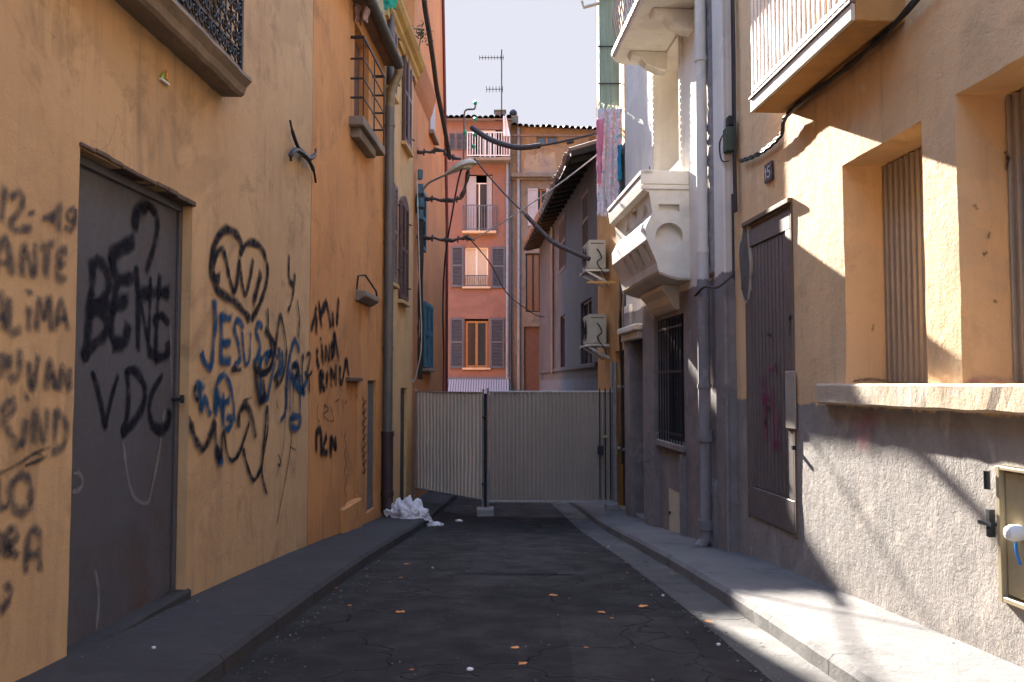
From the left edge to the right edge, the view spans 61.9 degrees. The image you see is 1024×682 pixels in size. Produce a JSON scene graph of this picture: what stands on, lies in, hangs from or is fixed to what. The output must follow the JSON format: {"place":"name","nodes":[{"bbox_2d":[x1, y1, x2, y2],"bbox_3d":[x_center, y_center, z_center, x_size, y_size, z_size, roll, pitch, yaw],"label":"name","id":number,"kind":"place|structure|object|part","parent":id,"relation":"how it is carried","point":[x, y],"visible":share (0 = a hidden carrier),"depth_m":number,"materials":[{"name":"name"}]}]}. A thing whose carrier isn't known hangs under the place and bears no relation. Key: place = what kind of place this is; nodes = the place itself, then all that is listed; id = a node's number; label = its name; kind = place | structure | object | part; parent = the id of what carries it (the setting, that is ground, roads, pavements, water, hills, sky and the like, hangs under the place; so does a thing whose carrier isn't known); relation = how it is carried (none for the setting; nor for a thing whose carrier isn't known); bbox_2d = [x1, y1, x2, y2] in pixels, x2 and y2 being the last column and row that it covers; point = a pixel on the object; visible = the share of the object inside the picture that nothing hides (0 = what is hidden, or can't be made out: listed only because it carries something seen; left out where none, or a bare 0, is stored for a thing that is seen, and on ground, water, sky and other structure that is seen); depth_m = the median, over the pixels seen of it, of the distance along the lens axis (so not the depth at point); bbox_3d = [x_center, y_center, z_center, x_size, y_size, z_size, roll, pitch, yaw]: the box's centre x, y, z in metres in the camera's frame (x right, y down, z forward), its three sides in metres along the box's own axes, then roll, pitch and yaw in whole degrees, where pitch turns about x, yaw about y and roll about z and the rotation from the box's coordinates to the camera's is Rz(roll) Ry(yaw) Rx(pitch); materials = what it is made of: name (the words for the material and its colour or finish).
{"place":"outdoors","nodes":[
{"label":"outdoors","id":0,"kind":"place"},
{"bbox_2d":[15,491,446,681],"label":"pavement","id":1,"kind":"structure","parent":0,"point":[177,636],"depth_m":5.60,"materials":[{"name":"grey concrete"}]},
{"bbox_2d":[158,495,456,681],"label":"kerb","id":2,"kind":"structure","parent":1,"relation":"on","point":[218,660],"depth_m":5.94,"materials":[{"name":"grey concrete"}]},
{"bbox_2d":[382,498,403,517],"bbox_3d":[-1.880,2.713,13.897,0.475,0.323,0.408,0,-3,0],"label":"litter bag","id":3,"kind":"object","parent":1,"relation":"on","point":[391,512],"visible":0.38,"depth_m":13.79,"materials":[{"name":"white plastic"}]},
{"bbox_2d":[394,495,431,521],"bbox_3d":[-1.642,2.699,13.841,0.684,0.405,0.528,0,-3,0],"label":"litter bag","id":4,"kind":"object","parent":1,"relation":"on","point":[409,508],"visible":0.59,"depth_m":13.70,"materials":[{"name":"white plastic"}]},
{"bbox_2d":[414,389,484,506],"bbox_3d":[-1.246,2.100,16.388,0.053,2.359,2.390,2,-4,-38],"label":"site barrier","id":5,"kind":"object","parent":1,"relation":"on","point":[449,449],"visible":1,"depth_m":16.32,"materials":[{"name":"metal"}]},
{"bbox_2d":[217,470,771,681],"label":"road","id":6,"kind":"structure","parent":0,"point":[481,629],"depth_m":6.36,"materials":[{"name":"grey asphalt"}]},
{"bbox_2d":[426,521,443,525],"bbox_3d":[-1.238,2.928,13.674,0.295,0.063,0.244,0,-3,0],"label":"paper scrap","id":7,"kind":"object","parent":6,"relation":"on","point":[436,523],"visible":1,"depth_m":13.64,"materials":[{"name":"white paper"}]},
{"bbox_2d":[477,506,493,516],"bbox_3d":[-0.479,3.054,15.249,0.322,0.148,0.359,0,-3,0],"label":"concrete foot","id":8,"kind":"object","parent":6,"relation":"on","point":[484,511],"visible":0.92,"depth_m":15.08},
{"bbox_2d":[482,394,486,506],"bbox_3d":[-0.476,2.045,15.396,0.140,2.187,0.098,0,-3,0],"label":"barrier post","id":9,"kind":"object","parent":8,"relation":"on","point":[485,450],"visible":0.89,"depth_m":15.40,"materials":[{"name":"metal"}]},
{"bbox_2d":[81,509,953,681],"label":"grit","id":10,"kind":"object","parent":6,"relation":"on","point":[557,614],"visible":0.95,"depth_m":6.22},
{"bbox_2d":[468,539,576,573],"bbox_3d":[0.101,2.456,9.840,1.062,0.277,3.300,0,-3,0],"label":"road patch","id":11,"kind":"object","parent":6,"relation":"on","point":[500,556],"visible":1,"depth_m":9.35,"materials":[{"name":"grey asphalt"}]},
{"bbox_2d":[560,615,721,681],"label":"road patch","id":12,"kind":"object","parent":6,"relation":"on","point":[660,652],"visible":1,"depth_m":5.29,"materials":[{"name":"grey asphalt"}]},
{"bbox_2d":[551,503,836,681],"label":"gutter","id":13,"kind":"object","parent":6,"relation":"on","point":[772,653],"visible":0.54,"depth_m":6.33,"materials":[{"name":"concrete"}]},
{"bbox_2d":[445,0,596,149],"label":"sky","id":14,"kind":"structure","parent":0,"point":[548,47],"materials":[{"name":"white"}]},
{"bbox_2d":[554,506,769,679],"bbox_3d":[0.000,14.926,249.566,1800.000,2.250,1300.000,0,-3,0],"label":"ground","id":15,"kind":"structure","parent":0,"point":[695,616],"depth_m":7.21,"materials":[{"name":"grey asphalt"}]},
{"bbox_2d":[0,0,313,681],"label":"beige house","id":16,"kind":"structure","parent":15,"relation":"on","point":[155,268],"depth_m":5.76,"materials":[{"name":"paint"}]},
{"bbox_2d":[67,154,183,646],"bbox_3d":[-2.500,0.391,5.557,0.120,2.904,1.558,0,-3,2],"label":"door","id":17,"kind":"structure","parent":16,"relation":"in","point":[125,430],"depth_m":5.53,"materials":[{"name":"metal"}]},
{"bbox_2d":[159,70,169,85],"bbox_3d":[-2.402,-1.833,5.901,0.020,0.095,0.120,0,-3,2],"label":"wall ornament","id":18,"kind":"object","parent":16,"relation":"attached to","point":[164,77],"depth_m":5.90,"materials":[{"name":"green ceramic"}]},
{"bbox_2d":[288,120,316,182],"bbox_3d":[-2.249,-2.030,9.217,0.123,0.453,1.139,0,-3,0],"label":"wall anchor","id":19,"kind":"object","parent":16,"relation":"attached to","point":[299,150],"depth_m":9.02,"materials":[{"name":"metal"}]},
{"bbox_2d":[307,0,403,544],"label":"orange house","id":20,"kind":"structure","parent":15,"relation":"on","point":[350,484],"depth_m":11.70,"materials":[{"name":"paint"}]},
{"bbox_2d":[353,3,369,25],"bbox_3d":[-2.113,-4.755,11.946,0.336,0.667,0.131,0,-3,0],"label":"laundry","id":21,"kind":"object","parent":20,"relation":"hanging from","point":[362,12],"visible":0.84,"depth_m":11.92,"materials":[{"name":"pink fabric"}]},
{"bbox_2d":[367,380,373,510],"bbox_3d":[-2.218,1.599,13.128,0.030,1.989,0.663,0,-3,2],"label":"service door","id":22,"kind":"structure","parent":20,"relation":"in","point":[370,382],"depth_m":13.25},
{"bbox_2d":[383,0,397,9],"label":"laundry","id":23,"kind":"object","parent":20,"relation":"hanging from","point":[390,4],"visible":1,"depth_m":13.88,"materials":[{"name":"green fabric"}]},
{"bbox_2d":[377,0,425,515],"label":"yellow house","id":24,"kind":"structure","parent":15,"relation":"on","point":[406,42],"depth_m":16.00,"materials":[{"name":"paint"}]},
{"bbox_2d":[400,388,403,499],"bbox_3d":[-2.137,1.996,16.147,0.060,2.214,0.752,0,-3,2],"label":"door","id":25,"kind":"structure","parent":24,"relation":"in","point":[402,389],"depth_m":16.35,"materials":[{"name":"brown wood"}]},
{"bbox_2d":[412,180,421,381],"bbox_3d":[-1.953,-1.217,17.282,0.276,4.109,0.024,0,-3,0],"label":"loose cable","id":26,"kind":"object","parent":24,"relation":"attached to","point":[419,282],"visible":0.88,"depth_m":17.27,"materials":[{"name":"black rubber"}]},
{"bbox_2d":[412,20,433,50],"bbox_3d":[-1.773,-5.943,16.625,0.525,0.592,0.499,0,-3,0],"label":"wall weed","id":27,"kind":"object","parent":24,"relation":"on","point":[421,33],"depth_m":16.57,"materials":[{"name":"green plant"}]},
{"bbox_2d":[403,0,448,499],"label":"deep orange house","id":28,"kind":"structure","parent":15,"relation":"on","point":[428,135],"depth_m":19.98,"materials":[{"name":"paint"}]},
{"bbox_2d":[416,169,423,219],"bbox_3d":[-1.903,-3.032,17.673,0.173,1.056,0.135,1,-3,-11],"label":"shutter","id":29,"kind":"object","parent":28,"relation":"attached to","point":[420,186],"visible":0.82,"depth_m":17.62,"materials":[{"name":"blue paint"}]},
{"bbox_2d":[417,193,424,378],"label":"wall cables","id":30,"kind":"object","parent":28,"relation":"attached to","point":[420,367],"depth_m":17.58,"materials":[{"name":"grey rubber"}]},
{"bbox_2d":[429,106,434,129],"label":"window","id":31,"kind":"structure","parent":28,"relation":"in","point":[432,121],"depth_m":20.25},
{"bbox_2d":[417,147,460,160],"bbox_3d":[-1.569,-3.938,17.972,1.010,0.294,0.122,0,-3,0],"label":"cable bracket","id":32,"kind":"object","parent":28,"relation":"attached to","point":[434,150],"visible":0.87,"depth_m":17.95,"materials":[{"name":"black metal"}]},
{"bbox_2d":[422,0,451,159],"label":"cable","id":33,"kind":"object","parent":32,"relation":"attached to","point":[433,65],"visible":1,"depth_m":15.71,"materials":[{"name":"black rubber"}]},
{"bbox_2d":[463,101,476,159],"bbox_3d":[-0.889,-4.431,18.009,0.310,1.296,0.110,0,-3,0],"label":"insulator stand","id":34,"kind":"object","parent":32,"relation":"attached to","point":[475,120],"visible":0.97,"depth_m":18.01,"materials":[{"name":"grey metal"}]},
{"bbox_2d":[416,233,474,242],"bbox_3d":[-1.403,-2.150,17.880,1.266,0.207,0.120,0,-3,0],"label":"cable bracket","id":35,"kind":"object","parent":28,"relation":"attached to","point":[450,240],"visible":0.98,"depth_m":17.86,"materials":[{"name":"black metal"}]},
{"bbox_2d":[471,241,542,316],"bbox_3d":[0.130,-1.423,22.993,0.192,0.902,10.385,-1,-3,10],"label":"cable","id":36,"kind":"object","parent":35,"relation":"hanging from","point":[499,280],"visible":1,"depth_m":20.32,"materials":[{"name":"black rubber"}]},
{"bbox_2d":[416,159,476,212],"bbox_3d":[-1.366,-3.230,17.784,1.272,1.136,0.405,0,-3,0],"label":"street lamp","id":37,"kind":"object","parent":28,"relation":"attached to","point":[467,164],"visible":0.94,"depth_m":17.72,"materials":[{"name":"grey metal"}]},
{"bbox_2d":[442,169,461,390],"bbox_3d":[-1.423,-1.170,18.896,0.243,4.826,2.572,1,-3,-13],"label":"cable","id":38,"kind":"object","parent":37,"relation":"hanging from","point":[444,276],"visible":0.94,"depth_m":18.78,"materials":[{"name":"black rubber"}]},
{"bbox_2d":[474,158,590,260],"bbox_3d":[0.363,-2.662,17.016,2.640,2.344,0.135,-2,-3,31],"label":"sleeved cable","id":39,"kind":"object","parent":37,"relation":"attached to","point":[542,232],"visible":0.99,"depth_m":16.82,"materials":[{"name":"grey rubber"}]},
{"bbox_2d":[424,170,469,203],"bbox_3d":[-1.458,-3.254,17.933,1.156,0.741,0.134,0,-3,0],"label":"cable bracket","id":40,"kind":"object","parent":28,"relation":"attached to","point":[446,200],"visible":0.92,"depth_m":17.90,"materials":[{"name":"black metal"}]},
{"bbox_2d":[447,110,511,469],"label":"pink house","id":41,"kind":"structure","parent":15,"relation":"on","point":[479,328],"depth_m":33.15,"materials":[{"name":"paint"}]},
{"bbox_2d":[466,183,486,229],"bbox_3d":[-1.283,-5.223,33.471,0.997,1.953,0.064,0,-3,0],"label":"window","id":42,"kind":"structure","parent":41,"relation":"in","point":[481,188],"depth_m":33.49,"materials":[{"name":"white paint"}]},
{"bbox_2d":[465,248,487,284],"bbox_3d":[-1.378,-2.882,33.303,0.899,1.535,0.064,0,-3,0],"label":"window","id":43,"kind":"structure","parent":41,"relation":"in","point":[476,263],"depth_m":33.31,"materials":[{"name":"white paint"}]},
{"bbox_2d":[466,321,487,367],"bbox_3d":[-1.372,0.126,33.133,0.856,1.805,0.064,0,-3,0],"label":"window","id":44,"kind":"structure","parent":41,"relation":"in","point":[476,331],"depth_m":33.13,"materials":[{"name":"brown wood"}]},
{"bbox_2d":[480,130,494,156],"bbox_3d":[-0.962,-7.681,33.573,0.622,1.219,0.064,0,-3,0],"label":"window","id":45,"kind":"structure","parent":41,"relation":"in","point":[490,134],"depth_m":33.57,"materials":[{"name":"white paint"}]},
{"bbox_2d":[479,49,503,131],"bbox_3d":[-0.828,-10.040,34.444,0.986,3.501,0.560,0,-3,0],"label":"tv aerial","id":46,"kind":"object","parent":41,"relation":"on","point":[494,57],"visible":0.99,"depth_m":34.45,"materials":[{"name":"metal"}]},
{"bbox_2d":[503,116,509,135],"bbox_3d":[-0.205,-8.281,32.888,0.279,0.805,0.166,0,-3,0],"label":"hanging towel","id":47,"kind":"object","parent":41,"relation":"hanging from","point":[506,132],"visible":1,"depth_m":32.86,"materials":[{"name":"white fabric"}]},
{"bbox_2d":[508,109,596,390],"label":"ochre house","id":48,"kind":"structure","parent":15,"relation":"on","point":[533,171],"depth_m":33.51,"materials":[{"name":"paint"}]},
{"bbox_2d":[524,327,538,390],"bbox_3d":[0.764,0.756,33.454,0.596,2.627,0.100,0,-3,0],"label":"door","id":49,"kind":"structure","parent":48,"relation":"in","point":[531,334],"depth_m":33.41,"materials":[{"name":"brown wood"}]},
{"bbox_2d":[526,253,539,311],"bbox_3d":[0.818,-2.284,33.524,0.565,2.316,0.064,0,-3,0],"label":"window","id":50,"kind":"structure","parent":48,"relation":"in","point":[532,259],"depth_m":33.52,"materials":[{"name":"brown wood"}]},
{"bbox_2d":[538,190,545,209],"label":"window","id":51,"kind":"structure","parent":48,"relation":"in","point":[540,192],"depth_m":33.69,"materials":[{"name":"brown wood"}]},
{"bbox_2d":[536,137,557,145],"bbox_3d":[1.381,-7.946,33.787,0.875,0.478,0.064,0,-3,0],"label":"window","id":52,"kind":"structure","parent":48,"relation":"in","point":[543,140],"depth_m":33.79,"materials":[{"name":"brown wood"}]},
{"bbox_2d":[523,139,597,390],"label":"mauve house","id":53,"kind":"structure","parent":15,"relation":"on","point":[566,214],"depth_m":22.24,"materials":[{"name":"grey paint"}]},
{"bbox_2d":[563,316,564,366],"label":"window","id":54,"kind":"structure","parent":53,"relation":"in","point":[563,316],"depth_m":24.27,"materials":[{"name":"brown wood"}]},
{"bbox_2d":[583,298,591,363],"bbox_3d":[1.788,-0.176,19.573,0.064,1.525,1.682,0,-3,-4],"label":"window","id":55,"kind":"structure","parent":53,"relation":"in","point":[587,306],"depth_m":19.98,"materials":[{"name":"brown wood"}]},
{"bbox_2d":[596,0,625,506],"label":"ochre narrow house","id":56,"kind":"structure","parent":15,"relation":"on","point":[609,301],"depth_m":16.23,"materials":[{"name":"paint"}]},
{"bbox_2d":[470,125,596,149],"bbox_3d":[0.748,-4.151,16.617,3.807,0.711,0.295,-2,-3,35],"label":"sleeved cable","id":57,"kind":"object","parent":56,"relation":"attached to","point":[481,134],"visible":0.9,"depth_m":16.96,"materials":[{"name":"black rubber"}]},
{"bbox_2d":[472,154,596,240],"bbox_3d":[0.646,-2.968,16.518,4.021,1.620,0.025,-3,-4,42],"label":"cable","id":58,"kind":"object","parent":56,"relation":"attached to","point":[536,199],"visible":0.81,"depth_m":16.62,"materials":[{"name":"grey rubber"}]},
{"bbox_2d":[579,240,609,287],"bbox_3d":[1.626,-1.514,16.921,0.480,0.884,0.882,0,-3,-4],"label":"air conditioner","id":59,"kind":"object","parent":56,"relation":"attached to","point":[595,251],"visible":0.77,"depth_m":16.59,"materials":[{"name":"metal"}]},
{"bbox_2d":[580,314,609,359],"bbox_3d":[1.626,-0.066,16.849,0.480,0.884,0.882,0,-3,-4],"label":"air conditioner","id":60,"kind":"object","parent":56,"relation":"attached to","point":[594,330],"visible":1,"depth_m":16.52,"materials":[{"name":"metal"}]},
{"bbox_2d":[596,119,604,184],"bbox_3d":[1.569,-3.347,15.132,0.152,1.194,0.109,0,-3,0],"label":"hanging cloth","id":61,"kind":"object","parent":56,"relation":"hanging from","point":[600,133],"visible":1,"depth_m":15.14,"materials":[{"name":"fabric"}]},
{"bbox_2d":[587,281,615,283],"bbox_3d":[1.677,-1.097,15.959,0.550,0.040,0.050,0,-3,0],"label":"timber rod","id":62,"kind":"object","parent":56,"relation":"attached to","point":[601,282],"visible":1,"depth_m":15.93,"materials":[{"name":"brown wood"}]},
{"bbox_2d":[597,0,620,116],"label":"green blind","id":63,"kind":"object","parent":56,"relation":"hanging from","point":[608,83],"visible":0.9,"depth_m":15.48,"materials":[{"name":"green fabric"}]},
{"bbox_2d":[581,1,599,8],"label":"blind arm","id":64,"kind":"object","parent":63,"relation":"attached to","point":[590,5],"visible":1,"depth_m":15.50},
{"bbox_2d":[597,108,621,216],"bbox_3d":[1.745,-3.164,15.219,0.463,1.986,0.129,0,-3,0],"label":"hanging cloth","id":65,"kind":"object","parent":56,"relation":"hanging from","point":[608,190],"visible":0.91,"depth_m":15.22,"materials":[{"name":"fabric"}]},
{"bbox_2d":[610,361,624,502],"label":"wall pipes","id":66,"kind":"object","parent":56,"relation":"attached to","point":[616,386],"depth_m":15.28,"materials":[{"name":"metal"}]},
{"bbox_2d":[617,144,622,181],"bbox_3d":[1.925,-3.144,15.144,0.117,0.688,0.114,0,-3,0],"label":"hanging cloth","id":67,"kind":"object","parent":56,"relation":"hanging from","point":[620,169],"visible":0.99,"depth_m":15.13,"materials":[{"name":"blue fabric"}]},
{"bbox_2d":[619,281,623,463],"bbox_3d":[1.908,0.144,14.903,0.082,4.000,0.434,-1,-3,13],"label":"cable bundle","id":68,"kind":"object","parent":56,"relation":"attached to","point":[621,367],"visible":0.73,"depth_m":14.89,"materials":[{"name":"black rubber"}]},
{"bbox_2d":[622,351,624,505],"bbox_3d":[2.120,1.599,15.476,0.060,2.847,0.852,0,-3,-4],"label":"door","id":69,"kind":"structure","parent":56,"relation":"in","point":[623,351],"depth_m":15.81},
{"bbox_2d":[608,0,738,551],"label":"cream grey house","id":70,"kind":"structure","parent":15,"relation":"on","point":[670,218],"depth_m":10.65,"materials":[{"name":"paint"}]},
{"bbox_2d":[670,317,684,441],"bbox_3d":[2.312,0.514,11.475,0.064,1.680,1.287,0,-3,-4],"label":"window","id":71,"kind":"structure","parent":70,"relation":"in","point":[682,319],"depth_m":11.79,"materials":[{"name":"black glass"}]},
{"bbox_2d":[694,0,737,296],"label":"vertical cables","id":72,"kind":"object","parent":70,"relation":"attached to","point":[734,159],"visible":1,"depth_m":8.99,"materials":[{"name":"black rubber"}]},
{"bbox_2d":[719,115,733,161],"bbox_3d":[2.297,-2.140,9.117,0.097,0.477,0.273,0,-3,-7],"label":"junction box","id":73,"kind":"object","parent":70,"relation":"attached to","point":[728,139],"visible":1,"depth_m":9.00,"materials":[{"name":"metal"}]},
{"bbox_2d":[734,0,1023,667],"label":"orange corner house","id":74,"kind":"structure","parent":15,"relation":"on","point":[879,255],"depth_m":6.11,"materials":[{"name":"paint"}]},
{"bbox_2d":[764,160,772,183],"bbox_3d":[2.431,-1.601,8.087,0.017,0.180,0.200,0,-3,-4],"label":"house number plate","id":75,"kind":"object","parent":74,"relation":"attached to","point":[768,172],"visible":1,"depth_m":8.07,"materials":[{"name":"ceramic"}]},
{"bbox_2d":[747,206,796,533],"bbox_3d":[2.457,0.267,8.055,0.078,2.918,1.249,0,-3,-2],"label":"door","id":76,"kind":"structure","parent":74,"relation":"in","point":[772,420],"depth_m":8.04,"materials":[{"name":"brown paint"}]},
{"bbox_2d":[738,0,919,162],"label":"balcony cable","id":77,"kind":"object","parent":74,"relation":"attached to","point":[885,32],"visible":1,"depth_m":6.45,"materials":[{"name":"black rubber"}]},
{"bbox_2d":[977,470,996,536],"bbox_3d":[2.628,0.898,4.726,0.050,0.360,0.122,0,-3,0],"label":"wall hook","id":78,"kind":"object","parent":74,"relation":"attached to","point":[990,523],"depth_m":4.69,"materials":[{"name":"metal"}]},
{"bbox_2d":[995,465,1023,609],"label":"meter cupboard","id":79,"kind":"object","parent":74,"relation":"attached to","point":[1010,504],"visible":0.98,"depth_m":4.56,"materials":[{"name":"metal"}]},
{"bbox_3d":[2.711,1.013,4.136,0.025,0.660,0.943,0,-3,-4],"label":"door","id":80,"kind":"part","parent":79,"relation":"part of","materials":[{"name":"beige metal"}]},
{"bbox_2d":[585,503,1023,681],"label":"pavement","id":81,"kind":"structure","parent":0,"point":[899,648],"depth_m":5.57,"materials":[{"name":"concrete"}]},
{"bbox_2d":[487,388,614,507],"bbox_3d":[0.698,1.978,15.294,2.302,2.263,0.047,0,-3,1],"label":"site barrier","id":82,"kind":"object","parent":81,"relation":"on","point":[544,446],"visible":1,"depth_m":15.30,"materials":[{"name":"metal"}]},
{"bbox_2d":[598,388,610,498],"bbox_3d":[1.647,1.827,15.214,0.240,1.970,0.072,0,-3,0],"label":"gate post","id":83,"kind":"object","parent":82,"relation":"attached to","point":[600,448],"visible":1,"depth_m":15.21,"materials":[{"name":"metal"}]},
{"bbox_2d":[604,503,618,509],"bbox_3d":[1.764,2.964,15.172,0.222,0.173,0.260,0,-3,-5],"label":"concrete foot","id":84,"kind":"object","parent":81,"relation":"on","point":[611,506],"visible":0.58,"depth_m":15.05},
{"bbox_2d":[569,503,900,681],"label":"kerb","id":85,"kind":"structure","parent":81,"relation":"on","point":[835,661],"depth_m":5.93,"materials":[{"name":"concrete"}]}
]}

